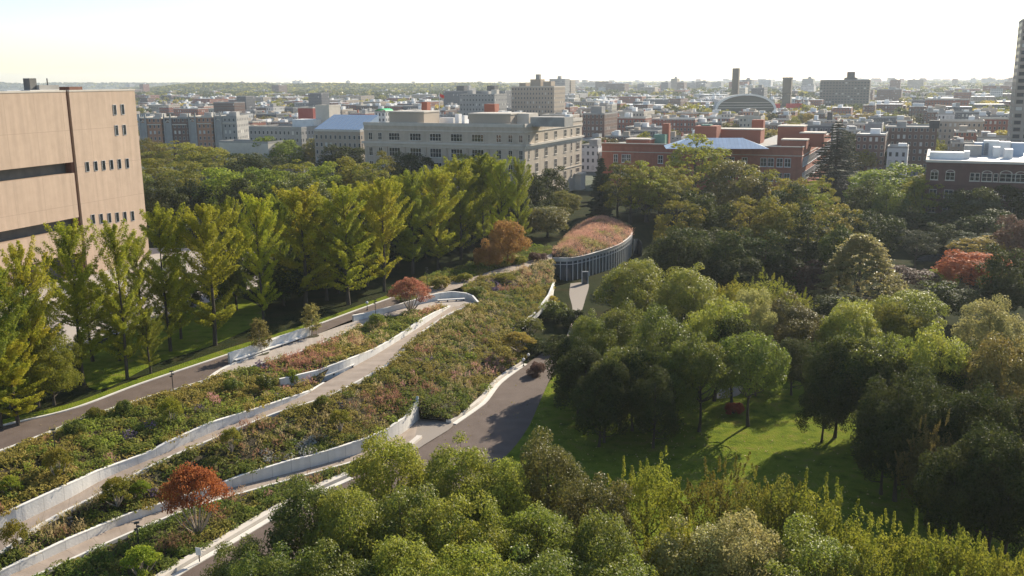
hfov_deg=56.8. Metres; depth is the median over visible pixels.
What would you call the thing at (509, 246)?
autumn tree
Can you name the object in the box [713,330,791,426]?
broadleaf tree
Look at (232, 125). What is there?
ornate apartment house
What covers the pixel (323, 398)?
multi stem shrub
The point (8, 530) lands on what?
multi stem shrub
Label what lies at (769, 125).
town house
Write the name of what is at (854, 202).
broadleaf tree
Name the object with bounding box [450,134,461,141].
window
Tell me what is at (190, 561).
seat wall
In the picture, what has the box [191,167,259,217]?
broadleaf tree
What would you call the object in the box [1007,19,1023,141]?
residential tower
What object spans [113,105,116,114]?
window
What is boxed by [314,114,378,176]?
studio building
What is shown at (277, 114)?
town house
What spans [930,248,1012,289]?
broadleaf tree
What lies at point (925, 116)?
town house
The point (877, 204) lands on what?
broadleaf tree
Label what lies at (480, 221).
ginkgo tree
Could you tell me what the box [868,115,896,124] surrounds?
town house
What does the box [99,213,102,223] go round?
window
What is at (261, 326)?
young tree
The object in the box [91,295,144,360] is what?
ginkgo tree
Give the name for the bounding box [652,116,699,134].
town house
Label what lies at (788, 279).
broadleaf tree
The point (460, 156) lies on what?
broadleaf tree
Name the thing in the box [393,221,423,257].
broadleaf tree
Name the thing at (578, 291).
garden path
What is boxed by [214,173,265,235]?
broadleaf tree
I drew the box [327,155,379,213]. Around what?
broadleaf tree
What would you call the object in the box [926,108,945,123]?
town house
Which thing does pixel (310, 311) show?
young tree
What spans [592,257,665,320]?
broadleaf tree
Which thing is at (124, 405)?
shrub
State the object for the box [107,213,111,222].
window
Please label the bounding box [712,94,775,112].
armory hall
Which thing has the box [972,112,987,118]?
town house
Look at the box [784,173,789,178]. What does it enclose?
window
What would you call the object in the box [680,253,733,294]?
broadleaf tree
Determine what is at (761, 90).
tower block
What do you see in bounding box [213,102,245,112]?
long block
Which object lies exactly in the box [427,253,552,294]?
crest path
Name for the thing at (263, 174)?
broadleaf tree
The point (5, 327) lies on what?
ginkgo tree
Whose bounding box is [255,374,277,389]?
shrub
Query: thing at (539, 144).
school building
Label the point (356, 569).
broadleaf tree
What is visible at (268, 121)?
town house
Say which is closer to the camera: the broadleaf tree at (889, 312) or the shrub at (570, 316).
the broadleaf tree at (889, 312)
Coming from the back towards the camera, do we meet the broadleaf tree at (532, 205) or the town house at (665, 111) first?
the town house at (665, 111)
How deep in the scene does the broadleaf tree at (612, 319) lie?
140.34 m
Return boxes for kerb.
[0,307,463,554]
[0,350,269,451]
[3,297,393,425]
[33,451,381,575]
[172,324,362,389]
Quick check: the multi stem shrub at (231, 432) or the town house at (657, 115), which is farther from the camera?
the town house at (657, 115)
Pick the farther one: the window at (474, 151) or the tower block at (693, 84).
the tower block at (693, 84)
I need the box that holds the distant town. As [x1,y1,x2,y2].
[122,77,1012,123]
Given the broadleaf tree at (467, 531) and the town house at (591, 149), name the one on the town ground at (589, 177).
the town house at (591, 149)
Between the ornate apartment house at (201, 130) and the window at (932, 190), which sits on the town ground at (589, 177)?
the ornate apartment house at (201, 130)
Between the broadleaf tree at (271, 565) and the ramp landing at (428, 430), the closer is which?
the broadleaf tree at (271, 565)
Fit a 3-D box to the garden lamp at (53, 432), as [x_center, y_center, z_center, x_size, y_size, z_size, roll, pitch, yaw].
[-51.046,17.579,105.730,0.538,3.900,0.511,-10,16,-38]
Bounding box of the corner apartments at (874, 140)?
[854,128,887,172]
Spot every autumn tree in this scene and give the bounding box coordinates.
[473,238,502,267]
[488,219,532,262]
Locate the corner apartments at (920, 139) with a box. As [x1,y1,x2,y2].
[885,120,939,169]
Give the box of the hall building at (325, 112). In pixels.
[315,104,339,123]
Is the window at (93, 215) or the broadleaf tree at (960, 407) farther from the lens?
the window at (93, 215)
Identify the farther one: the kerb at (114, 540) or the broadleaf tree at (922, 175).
the broadleaf tree at (922, 175)
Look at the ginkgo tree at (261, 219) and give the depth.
156.54 m
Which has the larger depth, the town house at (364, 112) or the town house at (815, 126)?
the town house at (364, 112)
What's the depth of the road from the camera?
124.90 m
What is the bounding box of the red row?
[298,107,315,118]
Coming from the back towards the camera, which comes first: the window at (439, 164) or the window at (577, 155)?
the window at (577, 155)
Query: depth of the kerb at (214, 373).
129.66 m
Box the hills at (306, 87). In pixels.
[193,86,478,89]
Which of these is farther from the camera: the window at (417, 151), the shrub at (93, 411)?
the window at (417, 151)
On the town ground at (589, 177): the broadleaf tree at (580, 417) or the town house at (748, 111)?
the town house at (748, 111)
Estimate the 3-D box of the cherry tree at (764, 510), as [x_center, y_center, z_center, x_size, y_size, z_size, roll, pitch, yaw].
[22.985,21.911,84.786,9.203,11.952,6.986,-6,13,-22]
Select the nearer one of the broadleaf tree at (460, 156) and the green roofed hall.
the broadleaf tree at (460, 156)
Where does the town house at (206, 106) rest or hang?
on the town ground at (589, 177)
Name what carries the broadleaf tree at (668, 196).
on the ground at (282, 318)
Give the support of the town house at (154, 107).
on the town ground at (589, 177)
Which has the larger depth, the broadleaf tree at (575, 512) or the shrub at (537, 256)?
the shrub at (537, 256)
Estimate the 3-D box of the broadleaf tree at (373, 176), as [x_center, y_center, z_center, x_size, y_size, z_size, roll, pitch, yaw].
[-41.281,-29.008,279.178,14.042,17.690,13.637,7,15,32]
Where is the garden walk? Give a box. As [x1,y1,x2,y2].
[717,386,741,398]
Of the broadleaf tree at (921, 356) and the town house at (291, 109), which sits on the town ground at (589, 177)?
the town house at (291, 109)
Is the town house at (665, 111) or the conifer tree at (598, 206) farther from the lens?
the town house at (665, 111)
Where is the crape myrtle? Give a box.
[386,276,434,311]
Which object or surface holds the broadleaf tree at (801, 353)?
on the lawn at (772, 416)
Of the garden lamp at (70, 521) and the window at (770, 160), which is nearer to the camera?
the garden lamp at (70, 521)
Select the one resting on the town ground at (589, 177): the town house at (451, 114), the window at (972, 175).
the town house at (451, 114)
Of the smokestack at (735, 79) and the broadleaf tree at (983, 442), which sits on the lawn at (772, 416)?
the broadleaf tree at (983, 442)
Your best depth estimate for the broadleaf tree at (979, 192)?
253.81 m
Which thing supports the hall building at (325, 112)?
on the town ground at (589, 177)
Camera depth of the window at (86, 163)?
198.85 m
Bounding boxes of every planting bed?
[390,248,551,291]
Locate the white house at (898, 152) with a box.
[885,143,908,183]
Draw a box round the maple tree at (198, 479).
[155,461,234,532]
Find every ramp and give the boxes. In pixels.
[0,304,470,549]
[9,420,418,575]
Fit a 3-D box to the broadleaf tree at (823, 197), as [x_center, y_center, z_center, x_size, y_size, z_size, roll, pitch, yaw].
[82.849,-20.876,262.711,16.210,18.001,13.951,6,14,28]
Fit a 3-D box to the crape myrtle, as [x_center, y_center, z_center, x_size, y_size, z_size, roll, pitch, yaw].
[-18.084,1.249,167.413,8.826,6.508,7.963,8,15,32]
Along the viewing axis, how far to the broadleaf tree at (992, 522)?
86.95 m
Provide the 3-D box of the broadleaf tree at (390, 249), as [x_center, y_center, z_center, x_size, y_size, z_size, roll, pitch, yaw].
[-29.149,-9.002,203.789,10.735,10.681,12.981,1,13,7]
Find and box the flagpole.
[439,93,443,110]
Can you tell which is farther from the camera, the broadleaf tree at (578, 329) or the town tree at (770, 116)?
the town tree at (770, 116)
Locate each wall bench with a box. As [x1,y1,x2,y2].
[234,337,301,360]
[323,364,354,379]
[437,298,464,301]
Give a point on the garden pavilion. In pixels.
(584, 250)
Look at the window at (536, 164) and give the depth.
313.30 m
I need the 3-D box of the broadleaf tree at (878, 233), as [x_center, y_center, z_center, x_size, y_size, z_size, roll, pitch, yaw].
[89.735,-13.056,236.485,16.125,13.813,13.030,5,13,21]
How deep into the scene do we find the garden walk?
139.51 m
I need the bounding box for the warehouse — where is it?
[865,122,883,130]
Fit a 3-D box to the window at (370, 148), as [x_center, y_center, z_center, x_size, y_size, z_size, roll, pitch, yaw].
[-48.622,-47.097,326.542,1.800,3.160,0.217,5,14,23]
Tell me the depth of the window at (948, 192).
270.54 m
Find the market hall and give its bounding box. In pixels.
[912,100,924,105]
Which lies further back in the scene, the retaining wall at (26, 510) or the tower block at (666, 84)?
the tower block at (666, 84)
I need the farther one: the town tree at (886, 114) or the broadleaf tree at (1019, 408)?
the town tree at (886, 114)
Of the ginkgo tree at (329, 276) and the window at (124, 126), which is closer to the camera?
the ginkgo tree at (329, 276)
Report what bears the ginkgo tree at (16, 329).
on the ground at (282, 318)
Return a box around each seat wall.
[155,472,352,575]
[408,435,421,445]
[446,361,526,424]
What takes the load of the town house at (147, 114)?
on the town ground at (589, 177)
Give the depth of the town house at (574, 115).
633.66 m
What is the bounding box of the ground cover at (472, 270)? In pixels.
[390,243,553,290]
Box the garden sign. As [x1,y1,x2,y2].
[195,547,200,561]
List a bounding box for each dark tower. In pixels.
[236,96,254,109]
[308,93,329,106]
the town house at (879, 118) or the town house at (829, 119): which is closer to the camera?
the town house at (829, 119)
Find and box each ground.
[2,188,1023,476]
[22,80,930,192]
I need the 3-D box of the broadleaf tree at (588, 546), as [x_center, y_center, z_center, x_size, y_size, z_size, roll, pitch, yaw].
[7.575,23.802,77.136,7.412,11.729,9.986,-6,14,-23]
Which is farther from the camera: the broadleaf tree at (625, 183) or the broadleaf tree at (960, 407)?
the broadleaf tree at (625, 183)
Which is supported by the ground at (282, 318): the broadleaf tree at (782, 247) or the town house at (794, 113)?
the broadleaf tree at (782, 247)
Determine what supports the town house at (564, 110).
on the town ground at (589, 177)
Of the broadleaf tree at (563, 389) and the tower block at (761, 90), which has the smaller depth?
the broadleaf tree at (563, 389)
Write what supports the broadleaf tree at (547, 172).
on the ground at (282, 318)
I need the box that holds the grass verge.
[2,290,402,423]
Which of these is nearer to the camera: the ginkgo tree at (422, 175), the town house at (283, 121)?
the ginkgo tree at (422, 175)
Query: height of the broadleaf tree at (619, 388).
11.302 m
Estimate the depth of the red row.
629.25 m
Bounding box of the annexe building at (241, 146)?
[219,139,284,171]
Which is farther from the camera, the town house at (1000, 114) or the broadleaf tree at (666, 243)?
the town house at (1000, 114)
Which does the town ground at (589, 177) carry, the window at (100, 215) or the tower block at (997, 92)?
the tower block at (997, 92)
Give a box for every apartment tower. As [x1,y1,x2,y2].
[443,86,511,107]
[459,90,506,115]
[511,74,564,115]
[549,76,569,94]
[570,80,574,94]
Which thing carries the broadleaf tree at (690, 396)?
on the lawn at (772, 416)
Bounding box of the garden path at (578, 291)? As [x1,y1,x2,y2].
[561,282,588,358]
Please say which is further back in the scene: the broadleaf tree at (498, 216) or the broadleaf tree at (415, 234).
the broadleaf tree at (498, 216)
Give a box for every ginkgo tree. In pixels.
[0,235,68,407]
[0,268,36,428]
[0,278,49,396]
[0,314,54,408]
[0,329,46,425]
[4,294,67,363]
[24,218,113,384]
[51,280,111,361]
[82,217,146,379]
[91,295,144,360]
[110,235,161,343]
[127,201,195,351]
[130,305,169,373]
[156,249,205,338]
[164,203,254,345]
[210,195,256,309]
[229,192,285,323]
[260,192,298,302]
[267,181,346,306]
[297,199,343,300]
[303,181,377,304]
[336,182,385,285]
[350,176,414,291]
[385,167,442,273]
[385,175,421,268]
[406,169,444,258]
[415,165,466,269]
[430,164,466,253]
[437,154,489,259]
[456,159,491,246]
[460,151,509,246]
[473,157,509,232]
[483,156,521,246]
[503,155,533,238]
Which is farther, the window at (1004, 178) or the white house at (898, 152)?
the white house at (898, 152)
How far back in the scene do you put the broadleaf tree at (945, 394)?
107.69 m
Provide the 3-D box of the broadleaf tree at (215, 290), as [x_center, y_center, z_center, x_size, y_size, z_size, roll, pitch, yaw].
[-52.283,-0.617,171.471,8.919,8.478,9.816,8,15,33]
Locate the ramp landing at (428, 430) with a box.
[413,419,452,449]
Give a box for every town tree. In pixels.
[597,137,617,142]
[636,131,651,137]
[721,121,739,127]
[765,128,777,134]
[766,112,777,119]
[785,117,800,122]
[796,113,807,122]
[803,113,815,122]
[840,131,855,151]
[850,149,879,171]
[858,112,876,118]
[883,112,900,115]
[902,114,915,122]
[905,113,922,123]
[936,139,947,150]
[994,130,1006,134]
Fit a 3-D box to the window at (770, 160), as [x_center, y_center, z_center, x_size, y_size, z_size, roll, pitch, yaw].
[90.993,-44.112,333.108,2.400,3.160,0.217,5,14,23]
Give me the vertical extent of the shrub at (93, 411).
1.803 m
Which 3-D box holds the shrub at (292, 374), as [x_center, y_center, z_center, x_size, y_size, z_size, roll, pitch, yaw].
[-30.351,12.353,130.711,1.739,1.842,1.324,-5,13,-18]
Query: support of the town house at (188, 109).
on the town ground at (589, 177)
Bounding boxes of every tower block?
[637,82,647,89]
[661,81,670,90]
[671,77,679,89]
[677,80,686,89]
[687,81,696,88]
[696,80,710,90]
[712,81,723,86]
[740,78,753,84]
[751,85,767,96]
[802,76,814,84]
[870,89,874,99]
[876,87,902,100]
[954,89,971,103]
[970,77,975,82]
[981,77,995,82]
[990,86,1002,96]
[997,78,1007,82]
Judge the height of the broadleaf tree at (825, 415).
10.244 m
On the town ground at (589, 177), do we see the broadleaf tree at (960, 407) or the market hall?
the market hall
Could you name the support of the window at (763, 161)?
in the school building at (788, 151)
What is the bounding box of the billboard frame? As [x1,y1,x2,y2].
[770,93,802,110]
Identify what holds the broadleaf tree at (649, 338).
on the lawn at (772, 416)
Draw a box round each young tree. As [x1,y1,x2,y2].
[246,317,272,355]
[300,302,321,337]
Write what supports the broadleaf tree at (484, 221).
on the ground at (282, 318)
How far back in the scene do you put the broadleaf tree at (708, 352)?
120.71 m
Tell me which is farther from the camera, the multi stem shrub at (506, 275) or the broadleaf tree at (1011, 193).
the broadleaf tree at (1011, 193)
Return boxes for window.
[85,162,89,171]
[91,214,95,223]
[94,161,97,170]
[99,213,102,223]
[102,160,105,169]
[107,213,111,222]
[109,159,113,169]
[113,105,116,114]
[114,125,118,135]
[115,212,119,221]
[117,159,121,168]
[121,104,124,114]
[122,125,126,134]
[125,158,129,167]
[131,211,134,220]
[368,132,372,139]
[369,147,372,155]
[388,133,399,140]
[389,147,399,156]
[410,133,420,140]
[410,148,421,157]
[430,133,441,141]
[430,148,441,157]
[430,162,441,169]
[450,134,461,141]
[451,149,462,158]
[472,134,483,142]
[472,149,483,158]
[496,135,500,142]
[496,150,501,159]
[508,135,512,142]
[508,150,512,159]
[519,135,522,143]
[519,150,522,159]
[535,148,538,157]
[535,163,538,172]
[576,127,579,134]
[576,141,579,149]
[576,154,579,162]
[613,154,617,161]
[621,154,626,162]
[627,154,630,162]
[657,155,662,163]
[760,158,766,166]
[767,158,773,166]
[776,158,782,166]
[784,158,790,167]
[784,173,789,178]
[927,204,934,212]
[928,189,936,197]
[930,170,938,179]
[944,190,952,197]
[945,170,954,180]
[969,173,974,181]
[975,173,979,181]
[981,170,991,181]
[993,173,997,181]
[998,191,1009,200]
[999,171,1011,182]
[1011,174,1015,182]
[1014,171,1023,182]
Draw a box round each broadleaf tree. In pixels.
[14,333,83,405]
[139,137,172,166]
[140,140,197,169]
[141,158,189,203]
[142,171,153,203]
[143,179,192,234]
[155,161,215,197]
[166,272,203,312]
[168,180,214,233]
[171,143,229,179]
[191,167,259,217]
[197,149,246,185]
[197,265,237,301]
[199,252,247,314]
[199,533,268,575]
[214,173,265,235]
[218,152,291,183]
[226,250,267,284]
[227,540,325,575]
[241,166,290,222]
[243,136,307,166]
[245,237,293,288]
[256,261,308,306]
[262,171,306,226]
[263,473,352,575]
[266,159,320,185]
[271,238,316,273]
[290,537,397,575]
[293,174,333,220]
[296,161,349,206]
[298,484,385,571]
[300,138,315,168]
[314,144,365,174]
[315,252,367,293]
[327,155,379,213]
[336,225,370,264]
[345,425,435,532]
[350,480,450,574]
[352,159,389,198]
[354,225,399,268]
[368,532,445,575]
[370,150,403,187]
[390,151,434,194]
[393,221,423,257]
[401,210,454,251]
[408,489,516,575]
[418,539,518,575]
[423,430,516,556]
[441,214,475,240]
[447,153,482,194]
[463,205,497,240]
[470,456,542,562]
[475,205,512,232]
[487,500,580,574]
[495,186,531,223]
[496,542,593,575]
[515,204,548,225]
[516,426,592,534]
[522,177,556,206]
[524,205,570,236]
[529,166,569,199]
[543,333,584,379]
[545,190,581,214]
[545,471,640,561]
[551,346,599,414]
[553,336,604,406]
[557,508,641,575]
[567,308,619,366]
[571,360,636,442]
[571,375,627,446]
[572,552,658,575]
[584,298,651,358]
[588,342,653,431]
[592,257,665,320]
[597,161,655,222]
[601,162,635,216]
[608,342,661,430]
[617,160,670,221]
[622,187,657,209]
[626,301,696,413]
[628,364,683,448]
[633,166,685,228]
[636,514,755,575]
[638,185,692,215]
[639,243,680,281]
[646,229,705,294]
[648,340,703,425]
[650,262,720,325]
[652,194,708,239]
[653,226,708,287]
[660,166,704,227]
[663,133,731,202]
[672,331,746,431]
[678,191,735,239]
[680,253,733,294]
[683,294,751,401]
[685,227,741,259]
[695,506,791,575]
[697,158,763,217]
[698,227,756,284]
[706,256,770,299]
[708,310,761,402]
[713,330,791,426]
[723,176,773,232]
[724,195,774,243]
[728,287,777,347]
[729,245,788,288]
[730,553,803,575]
[732,229,795,291]
[735,168,791,212]
[741,195,808,252]
[744,351,775,395]
[756,254,805,296]
[758,290,826,355]
[760,182,815,248]
[763,468,896,575]
[766,177,814,206]
[768,337,815,395]
[770,512,876,575]
[775,238,826,288]
[779,209,839,263]
[781,180,839,227]
[789,259,829,296]
[794,368,849,442]
[801,331,874,437]
[803,175,840,226]
[808,294,864,324]
[810,198,868,244]
[813,297,884,351]
[817,223,865,295]
[822,506,941,575]
[823,331,908,398]
[839,347,905,434]
[840,179,891,229]
[840,209,905,260]
[842,162,925,208]
[849,387,917,494]
[850,371,961,501]
[854,294,924,349]
[864,288,951,352]
[868,208,939,242]
[869,182,911,234]
[869,331,917,383]
[871,265,942,289]
[889,361,959,428]
[899,173,925,207]
[899,175,949,222]
[904,320,987,402]
[909,210,961,241]
[910,438,996,550]
[911,379,1021,480]
[912,280,979,322]
[921,222,968,256]
[926,339,1002,422]
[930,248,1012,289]
[939,186,1003,232]
[943,420,1023,557]
[946,235,1011,263]
[950,293,1023,372]
[953,208,1013,253]
[954,331,1023,420]
[965,444,1023,566]
[972,277,1023,311]
[974,393,1023,458]
[975,243,1023,310]
[982,184,1023,230]
[989,214,1023,272]
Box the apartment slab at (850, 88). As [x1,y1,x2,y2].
[819,72,870,105]
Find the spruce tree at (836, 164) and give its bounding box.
[806,122,864,189]
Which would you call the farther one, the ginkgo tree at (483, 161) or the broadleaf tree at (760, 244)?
the ginkgo tree at (483, 161)
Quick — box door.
[582,271,588,283]
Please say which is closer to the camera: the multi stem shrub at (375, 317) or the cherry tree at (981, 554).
the cherry tree at (981, 554)
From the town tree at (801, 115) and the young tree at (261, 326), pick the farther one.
the town tree at (801, 115)
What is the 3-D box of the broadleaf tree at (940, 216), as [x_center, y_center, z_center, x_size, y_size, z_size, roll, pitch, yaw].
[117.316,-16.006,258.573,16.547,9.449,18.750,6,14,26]
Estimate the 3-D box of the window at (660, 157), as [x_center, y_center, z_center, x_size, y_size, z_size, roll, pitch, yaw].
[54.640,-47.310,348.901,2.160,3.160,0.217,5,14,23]
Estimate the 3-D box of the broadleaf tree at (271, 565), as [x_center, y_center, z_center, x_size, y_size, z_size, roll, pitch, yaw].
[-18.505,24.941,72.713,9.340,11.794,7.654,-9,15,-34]
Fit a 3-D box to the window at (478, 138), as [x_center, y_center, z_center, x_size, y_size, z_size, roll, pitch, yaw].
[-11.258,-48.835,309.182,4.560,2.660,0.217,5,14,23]
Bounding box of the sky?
[0,0,1023,83]
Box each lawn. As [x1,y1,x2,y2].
[82,298,261,389]
[341,376,1023,575]
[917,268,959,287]
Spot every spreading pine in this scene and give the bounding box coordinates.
[894,229,942,267]
[941,198,1000,224]
[945,232,998,265]
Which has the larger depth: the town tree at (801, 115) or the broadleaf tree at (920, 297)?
the town tree at (801, 115)
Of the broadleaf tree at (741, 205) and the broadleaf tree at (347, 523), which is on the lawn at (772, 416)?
the broadleaf tree at (347, 523)
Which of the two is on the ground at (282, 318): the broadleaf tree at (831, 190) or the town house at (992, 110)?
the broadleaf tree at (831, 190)
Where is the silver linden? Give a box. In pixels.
[809,233,909,307]
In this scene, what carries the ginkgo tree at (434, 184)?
on the ground at (282, 318)
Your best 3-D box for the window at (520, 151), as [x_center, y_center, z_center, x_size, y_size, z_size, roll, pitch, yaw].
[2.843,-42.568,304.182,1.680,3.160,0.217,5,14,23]
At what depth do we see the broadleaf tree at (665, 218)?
222.67 m
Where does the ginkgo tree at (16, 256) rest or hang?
on the ground at (282, 318)
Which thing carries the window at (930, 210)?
in the apartment building at (993, 164)
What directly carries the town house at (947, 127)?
on the town ground at (589, 177)
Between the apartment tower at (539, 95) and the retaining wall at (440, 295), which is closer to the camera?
the retaining wall at (440, 295)
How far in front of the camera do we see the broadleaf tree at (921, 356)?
114.77 m
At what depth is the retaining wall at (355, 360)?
139.60 m
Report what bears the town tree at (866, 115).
on the town ground at (589, 177)
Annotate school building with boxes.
[361,102,585,201]
[601,119,830,197]
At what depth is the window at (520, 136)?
303.10 m
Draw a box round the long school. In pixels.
[925,99,968,108]
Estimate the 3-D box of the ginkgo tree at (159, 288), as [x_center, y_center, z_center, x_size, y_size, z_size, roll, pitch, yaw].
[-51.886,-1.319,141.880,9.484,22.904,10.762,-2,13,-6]
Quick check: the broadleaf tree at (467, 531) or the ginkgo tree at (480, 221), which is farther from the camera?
the ginkgo tree at (480, 221)
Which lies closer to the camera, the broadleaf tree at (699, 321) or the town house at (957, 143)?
the broadleaf tree at (699, 321)
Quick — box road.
[0,295,422,448]
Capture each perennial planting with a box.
[0,258,555,570]
[0,302,446,516]
[32,448,384,575]
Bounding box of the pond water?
[916,254,953,261]
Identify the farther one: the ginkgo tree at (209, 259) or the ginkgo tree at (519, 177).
the ginkgo tree at (519, 177)
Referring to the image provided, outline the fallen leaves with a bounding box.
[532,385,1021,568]
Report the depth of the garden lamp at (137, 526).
92.21 m
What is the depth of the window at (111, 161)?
205.59 m
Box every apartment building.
[582,106,617,137]
[921,140,1023,239]
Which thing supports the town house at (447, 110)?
on the town ground at (589, 177)
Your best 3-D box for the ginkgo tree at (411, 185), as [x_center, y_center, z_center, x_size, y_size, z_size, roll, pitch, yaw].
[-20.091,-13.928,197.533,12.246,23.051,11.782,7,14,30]
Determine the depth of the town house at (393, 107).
875.20 m
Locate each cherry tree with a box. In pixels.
[606,446,683,551]
[634,505,707,575]
[677,452,772,532]
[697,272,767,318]
[716,463,818,571]
[747,267,818,315]
[816,531,904,575]
[882,555,965,575]
[886,409,956,523]
[891,508,988,575]
[938,528,1023,575]
[973,547,1023,575]
[973,565,1008,575]
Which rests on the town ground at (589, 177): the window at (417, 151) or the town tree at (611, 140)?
the town tree at (611, 140)
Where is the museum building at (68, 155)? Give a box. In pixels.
[0,78,149,288]
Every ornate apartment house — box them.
[138,113,173,150]
[163,113,190,159]
[188,112,216,159]
[213,112,248,157]
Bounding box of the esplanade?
[180,353,557,575]
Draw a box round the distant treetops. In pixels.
[0,78,1011,114]
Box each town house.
[136,111,154,120]
[149,102,179,110]
[159,105,179,114]
[173,106,207,115]
[197,104,213,107]
[215,111,252,119]
[245,109,264,113]
[248,118,265,124]
[251,105,266,111]
[252,119,277,124]
[256,111,273,118]
[266,104,283,111]
[269,112,288,117]
[271,119,291,124]
[282,113,297,120]
[284,106,297,112]
[340,106,352,114]
[342,102,366,110]
[348,108,373,114]
[350,109,374,114]
[356,103,385,109]
[384,103,408,110]
[403,104,420,109]
[439,106,455,113]
[439,112,454,117]
[446,105,459,112]
[542,112,579,117]
[555,109,577,113]
[565,103,577,111]
[576,110,583,116]
[578,105,598,112]
[582,133,601,142]
[582,138,608,171]
[593,102,611,111]
[605,130,638,142]
[614,107,650,115]
[617,112,651,132]
[621,106,642,109]
[625,122,661,130]
[629,127,661,137]
[643,108,654,113]
[651,113,669,117]
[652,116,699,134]
[655,109,673,113]
[670,131,686,142]
[676,110,712,116]
[695,115,734,124]
[695,118,711,125]
[709,119,726,127]
[721,111,737,116]
[739,112,764,127]
[743,108,757,114]
[765,121,786,134]
[767,120,781,122]
[772,115,791,122]
[778,109,797,115]
[778,111,791,117]
[800,121,836,155]
[810,112,839,123]
[814,109,826,118]
[833,114,854,118]
[834,116,872,121]
[836,125,864,153]
[839,120,866,127]
[856,117,873,121]
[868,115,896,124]
[896,115,912,123]
[923,106,944,123]
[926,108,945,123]
[935,105,947,110]
[937,110,954,119]
[937,116,984,150]
[950,136,973,151]
[953,109,990,118]
[954,126,976,141]
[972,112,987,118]
[976,131,1006,141]
[979,116,1008,134]
[981,105,997,113]
[990,112,1008,116]
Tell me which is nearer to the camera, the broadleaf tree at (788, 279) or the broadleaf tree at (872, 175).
the broadleaf tree at (788, 279)
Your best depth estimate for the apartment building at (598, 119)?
499.57 m
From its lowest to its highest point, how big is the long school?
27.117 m
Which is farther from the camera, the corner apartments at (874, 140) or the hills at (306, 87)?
the hills at (306, 87)
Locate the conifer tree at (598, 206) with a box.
[585,156,615,216]
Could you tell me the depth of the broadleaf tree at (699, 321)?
132.25 m
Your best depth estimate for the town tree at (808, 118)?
695.90 m
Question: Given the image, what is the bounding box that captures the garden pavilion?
[551,215,641,283]
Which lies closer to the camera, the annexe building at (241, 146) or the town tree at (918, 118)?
the annexe building at (241, 146)
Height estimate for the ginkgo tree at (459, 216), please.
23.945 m
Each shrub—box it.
[0,475,23,494]
[0,518,29,549]
[41,447,73,476]
[63,419,85,435]
[86,406,105,418]
[98,476,132,506]
[115,399,133,413]
[119,543,162,575]
[129,479,151,498]
[156,396,183,420]
[219,426,242,451]
[223,377,243,390]
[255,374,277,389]
[286,371,298,382]
[315,395,330,404]
[327,408,352,431]
[367,313,386,326]
[395,295,416,301]
[430,276,450,288]
[453,272,472,281]
[463,286,486,296]
[493,272,515,282]
[500,331,536,351]
[510,256,527,264]
[513,317,545,334]
[514,334,548,354]
[526,362,546,377]
[528,252,547,260]
[537,293,558,303]
[541,300,568,319]
[545,334,568,350]
[554,309,585,328]
[724,402,744,414]
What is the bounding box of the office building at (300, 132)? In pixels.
[249,119,320,171]
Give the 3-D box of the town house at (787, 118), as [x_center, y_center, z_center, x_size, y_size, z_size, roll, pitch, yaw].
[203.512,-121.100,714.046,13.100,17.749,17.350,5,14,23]
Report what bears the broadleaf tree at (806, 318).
on the ground at (282, 318)
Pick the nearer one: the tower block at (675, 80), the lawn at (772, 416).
the lawn at (772, 416)
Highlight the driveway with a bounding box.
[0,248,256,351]
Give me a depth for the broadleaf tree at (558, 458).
89.24 m
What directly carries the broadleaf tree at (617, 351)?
on the lawn at (772, 416)
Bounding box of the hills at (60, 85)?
[0,84,169,89]
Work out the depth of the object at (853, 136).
463.48 m
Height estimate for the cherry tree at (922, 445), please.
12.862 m
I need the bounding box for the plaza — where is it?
[158,299,472,392]
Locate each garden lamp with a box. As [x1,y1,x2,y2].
[50,428,55,448]
[67,516,73,528]
[134,521,139,543]
[169,370,173,391]
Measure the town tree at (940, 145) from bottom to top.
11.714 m
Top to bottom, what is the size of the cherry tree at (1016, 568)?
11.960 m
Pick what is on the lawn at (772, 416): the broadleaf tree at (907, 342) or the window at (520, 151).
the broadleaf tree at (907, 342)
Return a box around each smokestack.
[731,68,739,94]
[781,77,793,109]
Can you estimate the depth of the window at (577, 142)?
347.68 m
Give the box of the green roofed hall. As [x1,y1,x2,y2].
[374,108,392,121]
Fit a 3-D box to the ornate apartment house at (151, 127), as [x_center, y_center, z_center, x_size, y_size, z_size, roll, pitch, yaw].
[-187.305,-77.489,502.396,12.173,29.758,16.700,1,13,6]
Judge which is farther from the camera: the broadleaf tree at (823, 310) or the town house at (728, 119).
the town house at (728, 119)
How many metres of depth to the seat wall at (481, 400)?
138.47 m
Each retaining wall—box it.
[0,382,324,527]
[0,396,418,575]
[228,327,310,362]
[279,306,449,385]
[352,291,478,321]
[522,282,554,328]

